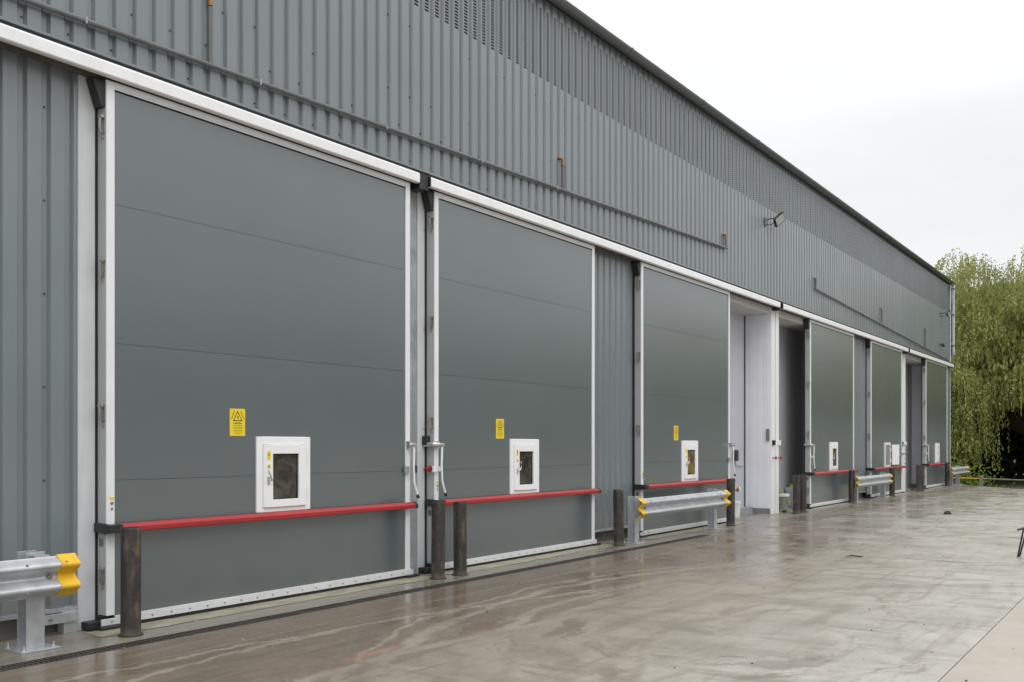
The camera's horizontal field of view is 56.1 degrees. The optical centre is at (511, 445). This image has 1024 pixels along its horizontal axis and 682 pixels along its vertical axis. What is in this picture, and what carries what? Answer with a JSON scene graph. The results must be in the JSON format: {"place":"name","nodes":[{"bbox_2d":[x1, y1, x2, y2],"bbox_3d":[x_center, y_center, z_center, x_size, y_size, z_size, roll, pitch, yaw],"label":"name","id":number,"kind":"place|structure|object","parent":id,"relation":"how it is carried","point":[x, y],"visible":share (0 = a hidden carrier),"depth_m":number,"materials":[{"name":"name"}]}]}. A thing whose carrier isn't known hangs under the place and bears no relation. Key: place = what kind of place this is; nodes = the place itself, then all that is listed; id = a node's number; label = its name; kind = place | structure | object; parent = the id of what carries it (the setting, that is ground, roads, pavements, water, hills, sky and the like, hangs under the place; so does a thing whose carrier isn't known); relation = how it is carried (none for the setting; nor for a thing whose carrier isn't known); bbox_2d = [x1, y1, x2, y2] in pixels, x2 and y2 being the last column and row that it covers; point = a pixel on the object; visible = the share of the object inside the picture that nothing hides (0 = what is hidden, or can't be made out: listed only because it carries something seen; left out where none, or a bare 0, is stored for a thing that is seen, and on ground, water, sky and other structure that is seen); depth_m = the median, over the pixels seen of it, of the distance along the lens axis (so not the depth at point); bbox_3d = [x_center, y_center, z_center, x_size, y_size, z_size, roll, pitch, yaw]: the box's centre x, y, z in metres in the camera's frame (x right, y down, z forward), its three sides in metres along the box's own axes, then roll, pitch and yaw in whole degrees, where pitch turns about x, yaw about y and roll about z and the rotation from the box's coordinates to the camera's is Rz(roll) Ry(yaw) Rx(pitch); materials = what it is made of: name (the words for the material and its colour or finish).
{"place":"outdoors","nodes":[
{"label":"outdoors","id":0,"kind":"place"},
{"bbox_2d":[0,485,1023,681],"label":"concrete yard","id":1,"kind":"structure","parent":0,"point":[773,613],"depth_m":9.14,"materials":[{"name":"grey concrete"}]},
{"bbox_2d":[0,550,80,653],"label":"crash barrier","id":2,"kind":"object","parent":1,"relation":"on","point":[30,580],"visible":1,"depth_m":7.62,"materials":[{"name":"metal"}]},
{"bbox_2d":[118,527,143,637],"bbox_3d":[-3.272,1.167,8.239,0.210,0.925,0.210,0,0,37],"label":"bollard","id":3,"kind":"object","parent":1,"relation":"on","point":[130,581],"visible":1,"depth_m":8.17,"materials":[{"name":"metal"}]},
{"bbox_2d":[0,535,709,671],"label":"drain channel","id":4,"kind":"object","parent":1,"relation":"on","point":[134,643],"visible":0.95,"depth_m":9.20,"materials":[{"name":"grey metal"}]},
{"bbox_2d":[429,501,445,579],"bbox_3d":[-0.906,1.160,11.734,0.210,0.941,0.210,0,0,-6],"label":"bollard","id":5,"kind":"object","parent":1,"relation":"on","point":[438,540],"visible":1,"depth_m":11.66,"materials":[{"name":"metal"}]},
{"bbox_2d":[452,501,467,575],"bbox_3d":[-0.652,1.170,12.081,0.210,0.922,0.210,0,0,-31],"label":"bollard","id":6,"kind":"object","parent":1,"relation":"on","point":[459,538],"visible":1,"depth_m":12.01,"materials":[{"name":"metal"}]},
{"bbox_2d":[0,0,955,640],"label":"warehouse","id":7,"kind":"structure","parent":1,"relation":"on","point":[532,88],"depth_m":13.10,"materials":[{"name":"grey metal"}]},
{"bbox_2d":[81,79,419,630],"bbox_3d":[-2.456,-0.811,10.187,0.278,4.870,4.370,0,0,35],"label":"sliding door","id":8,"kind":"structure","parent":7,"relation":"attached to","point":[252,363],"depth_m":9.75,"materials":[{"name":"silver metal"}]},
{"bbox_2d":[17,0,727,249],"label":"condensate pipe","id":9,"kind":"object","parent":7,"relation":"attached to","point":[112,31],"visible":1,"depth_m":10.36,"materials":[{"name":"grey metal"}]},
{"bbox_2d":[418,191,600,572],"bbox_3d":[0.151,-0.811,13.940,0.278,4.870,4.370,0,0,35],"label":"sliding door","id":10,"kind":"structure","parent":7,"relation":"attached to","point":[509,429],"depth_m":13.61,"materials":[{"name":"silver metal"}]},
{"bbox_2d":[632,262,735,537],"bbox_3d":[3.426,-0.811,18.654,0.278,4.870,4.370,0,0,35],"label":"sliding door","id":11,"kind":"structure","parent":7,"relation":"attached to","point":[682,444],"depth_m":18.28,"materials":[{"name":"silver metal"}]},
{"bbox_2d":[734,450,738,465],"bbox_3d":[5.360,0.303,22.619,0.109,0.387,0.590,0,0,35],"label":"control box","id":12,"kind":"object","parent":7,"relation":"attached to","point":[736,454],"visible":0.91,"depth_m":22.39,"materials":[{"name":"black plastic"}]},
{"bbox_2d":[766,429,769,440],"bbox_3d":[6.074,-0.250,22.798,0.080,0.280,0.029,0,0,35],"label":"handle box","id":13,"kind":"object","parent":7,"relation":"attached to","point":[767,434],"visible":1,"depth_m":22.78,"materials":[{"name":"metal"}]},
{"bbox_2d":[764,212,784,226],"bbox_3d":[6.167,-5.290,22.471,0.556,0.368,0.205,0,0,-10],"label":"floodlight","id":14,"kind":"object","parent":7,"relation":"attached to","point":[778,219],"visible":1,"depth_m":22.44,"materials":[{"name":"black plastic"}]},
{"bbox_2d":[804,320,857,508],"bbox_3d":[8.829,-0.811,26.432,0.278,4.870,4.370,0,0,35],"label":"sliding door","id":15,"kind":"structure","parent":7,"relation":"attached to","point":[828,408],"depth_m":26.06,"materials":[{"name":"silver metal"}]},
{"bbox_2d":[814,277,949,360],"bbox_3d":[13.189,-4.001,32.896,0.102,0.948,18.118,0,0,35],"label":"condensate pipe","id":16,"kind":"object","parent":7,"relation":"attached to","point":[844,304],"visible":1,"depth_m":31.11,"materials":[{"name":"grey metal"}]},
{"bbox_2d":[865,340,905,497],"bbox_3d":[12.254,-0.811,31.297,0.352,4.870,4.370,0,0,35],"label":"sliding door","id":17,"kind":"structure","parent":7,"relation":"attached to","point":[884,445],"depth_m":30.94,"materials":[{"name":"silver metal"}]},
{"bbox_2d":[921,359,950,488],"bbox_3d":[16.707,-0.811,37.774,0.278,4.870,4.370,0,0,35],"label":"sliding door","id":18,"kind":"structure","parent":7,"relation":"attached to","point":[933,417],"depth_m":37.25,"materials":[{"name":"silver metal"}]},
{"bbox_2d":[940,310,950,316],"bbox_3d":[17.640,-5.364,39.022,0.510,0.289,0.176,0,0,-7],"label":"floodlight","id":19,"kind":"object","parent":7,"relation":"attached to","point":[948,313],"visible":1,"depth_m":38.99,"materials":[{"name":"black plastic"}]},
{"bbox_2d":[951,284,954,354],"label":"downpipe","id":20,"kind":"object","parent":7,"relation":"attached to","point":[953,319],"visible":1,"depth_m":40.58,"materials":[{"name":"grey plastic"}]},
{"bbox_2d":[613,489,624,545],"bbox_3d":[1.737,1.175,15.608,0.210,0.912,0.210,0,0,-33],"label":"bollard","id":21,"kind":"object","parent":1,"relation":"on","point":[618,511],"visible":1,"depth_m":15.54,"materials":[{"name":"metal"}]},
{"bbox_2d":[624,489,730,543],"bbox_3d":[3.047,1.240,17.407,0.419,0.779,3.770,0,0,35],"label":"crash barrier","id":22,"kind":"object","parent":1,"relation":"on","point":[711,501],"visible":0.98,"depth_m":16.81,"materials":[{"name":"metal"}]},
{"bbox_2d":[725,479,735,525],"bbox_3d":[4.433,1.155,19.471,0.210,0.951,0.210,0,0,-30],"label":"bollard","id":23,"kind":"object","parent":1,"relation":"on","point":[730,514],"visible":0.96,"depth_m":19.40,"materials":[{"name":"metal"}]},
{"bbox_2d":[779,493,789,509],"bbox_3d":[6.898,1.433,24.492,0.356,0.395,0.356,0,0,35],"label":"bucket","id":24,"kind":"object","parent":1,"relation":"on","point":[784,500],"visible":0.69,"depth_m":24.35,"materials":[{"name":"grey plastic"}]},
{"bbox_2d":[785,484,792,506],"bbox_3d":[7.399,1.320,25.301,0.300,0.620,0.300,0,0,35],"label":"bucket","id":25,"kind":"object","parent":1,"relation":"on","point":[789,490],"visible":0.42,"depth_m":25.19,"materials":[{"name":"grey plastic"}]},
{"bbox_2d":[792,475,800,513],"bbox_3d":[6.801,1.170,22.951,0.210,0.921,0.210,0,0,-20],"label":"bollard","id":26,"kind":"object","parent":1,"relation":"on","point":[796,494],"visible":1,"depth_m":22.88,"materials":[{"name":"metal"}]},
{"bbox_2d":[799,474,806,511],"bbox_3d":[7.090,1.170,23.384,0.210,0.921,0.210,0,0,-14],"label":"bollard","id":27,"kind":"object","parent":1,"relation":"on","point":[803,492],"visible":0.9,"depth_m":23.31,"materials":[{"name":"metal"}]},
{"bbox_2d":[848,470,854,502],"bbox_3d":[9.550,1.165,26.996,0.210,0.931,0.210,0,0,-11],"label":"bollard","id":28,"kind":"object","parent":1,"relation":"on","point":[851,497],"visible":1,"depth_m":26.93,"materials":[{"name":"metal"}]},
{"bbox_2d":[855,473,892,502],"bbox_3d":[10.604,1.240,28.462,0.419,0.779,3.850,0,0,35],"label":"crash barrier","id":29,"kind":"object","parent":1,"relation":"on","point":[882,480],"visible":0.91,"depth_m":28.31,"materials":[{"name":"metal"}]},
{"bbox_2d":[889,468,894,495],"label":"bollard","id":30,"kind":"object","parent":1,"relation":"on","point":[892,484],"visible":0.96,"depth_m":30.66,"materials":[{"name":"metal"}]},
{"bbox_2d":[916,465,921,491],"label":"bollard","id":31,"kind":"object","parent":1,"relation":"on","point":[918,478],"visible":1,"depth_m":33.77,"materials":[{"name":"metal"}]},
{"bbox_2d":[921,465,923,490],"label":"bollard","id":32,"kind":"object","parent":1,"relation":"on","point":[922,477],"visible":0.66,"depth_m":34.13,"materials":[{"name":"metal"}]},
{"bbox_2d":[945,462,949,485],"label":"bollard","id":33,"kind":"object","parent":1,"relation":"on","point":[947,473],"visible":0.91,"depth_m":38.23,"materials":[{"name":"metal"}]},
{"bbox_2d":[950,466,969,485],"bbox_3d":[18.219,1.240,39.336,0.419,0.779,3.600,0,0,35],"label":"crash barrier","id":34,"kind":"object","parent":1,"relation":"on","point":[957,471],"visible":0.91,"depth_m":39.21,"materials":[{"name":"metal"}]},
{"bbox_2d":[1017,527,1023,557],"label":"trestle","id":35,"kind":"object","parent":1,"relation":"on","point":[1021,547],"visible":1,"depth_m":13.94,"materials":[{"name":"black metal"}]},
{"bbox_2d":[735,501,740,516],"bbox_3d":[5.043,1.452,21.823,0.324,0.355,0.324,0,0,35],"label":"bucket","id":36,"kind":"object","parent":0,"point":[737,508],"visible":0.44,"depth_m":21.70,"materials":[{"name":"white plastic"}]},
{"bbox_2d":[567,0,1023,289],"label":"sky","id":37,"kind":"structure","parent":0,"point":[910,113],"materials":[{"name":"white"}]},
{"bbox_2d":[939,598,1023,681],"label":"concrete pavement","id":38,"kind":"structure","parent":0,"point":[995,653],"depth_m":7.39,"materials":[{"name":"beige concrete"}]},
{"bbox_2d":[971,460,1023,488],"bbox_3d":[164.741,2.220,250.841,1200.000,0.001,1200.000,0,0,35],"label":"ground","id":39,"kind":"structure","parent":0,"point":[1009,483],"depth_m":55.82,"materials":[{"name":"green plant"}]},
{"bbox_2d":[934,244,1023,471],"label":"willow tree","id":40,"kind":"object","parent":39,"relation":"on","point":[987,372],"visible":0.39,"depth_m":52.31,"materials":[{"name":"green plant"}]},
{"bbox_2d":[951,445,1014,487],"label":"weeds","id":41,"kind":"object","parent":39,"relation":"on","point":[970,482],"visible":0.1,"depth_m":44.62,"materials":[{"name":"green plant"}]},
{"bbox_2d":[952,411,1023,478],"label":"undergrowth","id":42,"kind":"object","parent":39,"relation":"on","point":[1009,466],"visible":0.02,"depth_m":63.33,"materials":[{"name":"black plant"}]},
{"bbox_2d":[953,475,1023,485],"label":"knee fence","id":43,"kind":"object","parent":39,"relation":"on","point":[980,478],"visible":0.38,"depth_m":42.54,"materials":[{"name":"brown wood"}]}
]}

